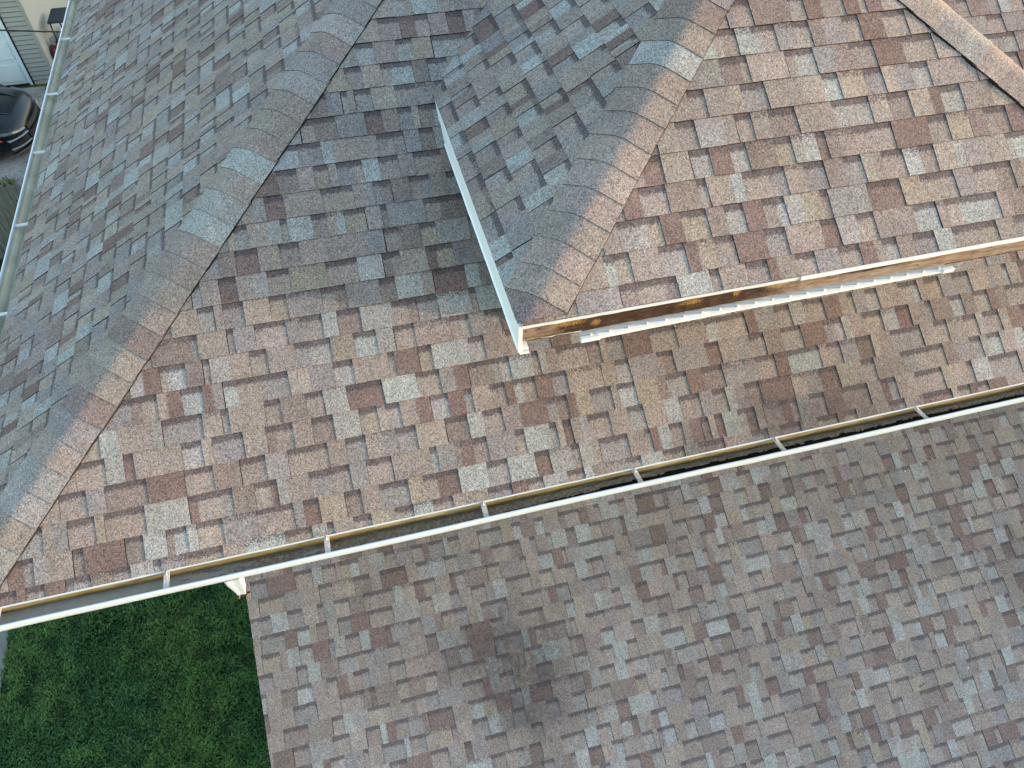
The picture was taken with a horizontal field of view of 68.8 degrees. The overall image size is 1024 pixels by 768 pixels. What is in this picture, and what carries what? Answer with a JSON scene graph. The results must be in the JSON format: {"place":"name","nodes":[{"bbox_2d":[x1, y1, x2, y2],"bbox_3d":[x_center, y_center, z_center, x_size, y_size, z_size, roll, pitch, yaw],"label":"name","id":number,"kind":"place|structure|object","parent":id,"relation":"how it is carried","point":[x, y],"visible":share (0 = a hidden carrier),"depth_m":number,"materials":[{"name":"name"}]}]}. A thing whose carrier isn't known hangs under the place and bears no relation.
{"place":"outdoors","nodes":[
{"label":"outdoors","id":0,"kind":"place"},
{"bbox_2d":[0,630,7,687],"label":"path","id":1,"kind":"structure","parent":0,"point":[3,636],"depth_m":9.08,"materials":[{"name":"concrete"}]},
{"bbox_2d":[0,159,27,187],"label":"grass","id":2,"kind":"structure","parent":0,"point":[2,184],"depth_m":14.92,"materials":[{"name":"green plant"}]},
{"bbox_2d":[0,86,45,188],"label":"driveway","id":3,"kind":"structure","parent":0,"point":[13,166],"depth_m":15.45,"materials":[{"name":"concrete"}]},
{"bbox_2d":[0,84,40,154],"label":"car","id":4,"kind":"object","parent":3,"relation":"on","point":[20,110],"visible":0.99,"depth_m":15.39,"materials":[{"name":"black paint"}]},
{"bbox_2d":[0,83,47,754],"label":"ground","id":5,"kind":"structure","parent":0,"point":[20,87],"depth_m":8.94,"materials":[{"name":"grey concrete"}]},
{"bbox_2d":[0,180,22,262],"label":"grass","id":6,"kind":"structure","parent":5,"relation":"on","point":[9,196],"depth_m":12.52,"materials":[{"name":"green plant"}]},
{"bbox_2d":[0,0,68,87],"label":"garage","id":7,"kind":"structure","parent":0,"point":[27,58],"depth_m":16.88,"materials":[{"name":"beige plastic"}]},
{"bbox_2d":[0,26,28,85],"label":"door","id":8,"kind":"structure","parent":7,"relation":"in","point":[11,72],"depth_m":16.97,"materials":[{"name":"white paint"}]},
{"bbox_2d":[47,7,66,56],"bbox_3d":[-10.337,-8.149,17.598,1.090,1.153,1.718,-11,52,-10],"label":"utility buggy","id":9,"kind":"object","parent":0,"point":[56,15],"visible":0.12,"depth_m":17.14,"materials":[{"name":"red plastic"}]},
{"bbox_2d":[0,582,270,767],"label":"lawn","id":10,"kind":"structure","parent":0,"point":[97,634],"depth_m":8.83,"materials":[{"name":"plant"}]},
{"bbox_2d":[0,0,1023,767],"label":"house","id":11,"kind":"structure","parent":10,"relation":"on","point":[278,276],"depth_m":4.37,"materials":[{"name":"brown"}]},
{"bbox_2d":[0,29,60,32],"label":"overhead cable","id":12,"kind":"object","parent":11,"relation":"attached to","point":[31,31],"visible":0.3,"depth_m":10.59,"materials":[{"name":"black rubber"}]},
{"bbox_2d":[140,389,1023,593],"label":"gutter debris","id":13,"kind":"object","parent":11,"relation":"on","point":[594,488],"visible":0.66,"depth_m":4.37,"materials":[{"name":"brown plant"}]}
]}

